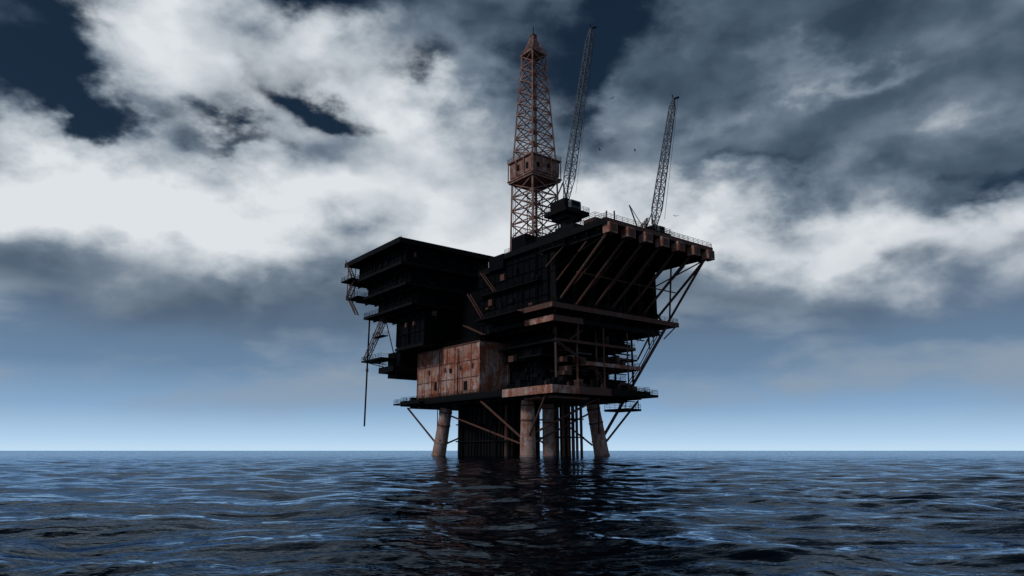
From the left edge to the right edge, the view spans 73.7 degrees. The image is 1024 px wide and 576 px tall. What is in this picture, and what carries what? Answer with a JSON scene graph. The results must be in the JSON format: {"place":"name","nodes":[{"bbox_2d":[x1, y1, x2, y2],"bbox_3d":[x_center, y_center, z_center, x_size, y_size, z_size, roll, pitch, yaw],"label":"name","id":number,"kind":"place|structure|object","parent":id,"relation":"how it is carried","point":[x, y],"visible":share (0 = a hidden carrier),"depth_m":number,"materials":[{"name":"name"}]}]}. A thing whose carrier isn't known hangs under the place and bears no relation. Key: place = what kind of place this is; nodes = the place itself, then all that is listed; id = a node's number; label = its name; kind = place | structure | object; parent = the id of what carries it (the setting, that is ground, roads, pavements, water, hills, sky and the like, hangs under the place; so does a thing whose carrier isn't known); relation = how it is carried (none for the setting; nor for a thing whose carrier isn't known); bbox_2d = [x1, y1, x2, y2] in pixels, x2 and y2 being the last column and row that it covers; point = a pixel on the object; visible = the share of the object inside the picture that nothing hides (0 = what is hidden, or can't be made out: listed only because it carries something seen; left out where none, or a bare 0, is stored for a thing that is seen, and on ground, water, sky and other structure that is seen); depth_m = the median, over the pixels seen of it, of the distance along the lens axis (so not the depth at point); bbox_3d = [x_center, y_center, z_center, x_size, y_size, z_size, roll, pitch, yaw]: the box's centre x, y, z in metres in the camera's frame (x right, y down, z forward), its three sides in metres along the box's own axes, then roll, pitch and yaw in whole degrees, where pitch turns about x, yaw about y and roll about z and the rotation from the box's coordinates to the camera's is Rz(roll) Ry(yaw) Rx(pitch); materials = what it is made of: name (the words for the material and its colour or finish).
{"place":"outdoors","nodes":[
{"label":"outdoors","id":0,"kind":"place"},
{"bbox_2d":[0,451,1023,575],"bbox_3d":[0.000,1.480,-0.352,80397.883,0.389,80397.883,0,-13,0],"label":"water","id":1,"kind":"structure","parent":0,"point":[453,513],"depth_m":16.74,"materials":[{"name":"blue liquid"}]},
{"bbox_2d":[341,27,714,456],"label":"oil rig","id":2,"kind":"object","parent":1,"relation":"in","point":[498,353],"visible":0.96,"depth_m":190.22,"materials":[{"name":"metal"}]},
{"bbox_2d":[544,25,596,226],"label":"crane","id":3,"kind":"object","parent":2,"relation":"on","point":[564,209],"visible":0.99,"depth_m":193.73,"materials":[{"name":"metal"}]},
{"bbox_2d":[647,94,678,234],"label":"crane","id":4,"kind":"object","parent":2,"relation":"on","point":[655,220],"visible":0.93,"depth_m":183.17,"materials":[{"name":"metal"}]},
{"bbox_2d":[0,0,1023,450],"label":"sky","id":5,"kind":"structure","parent":0,"point":[188,188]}
]}

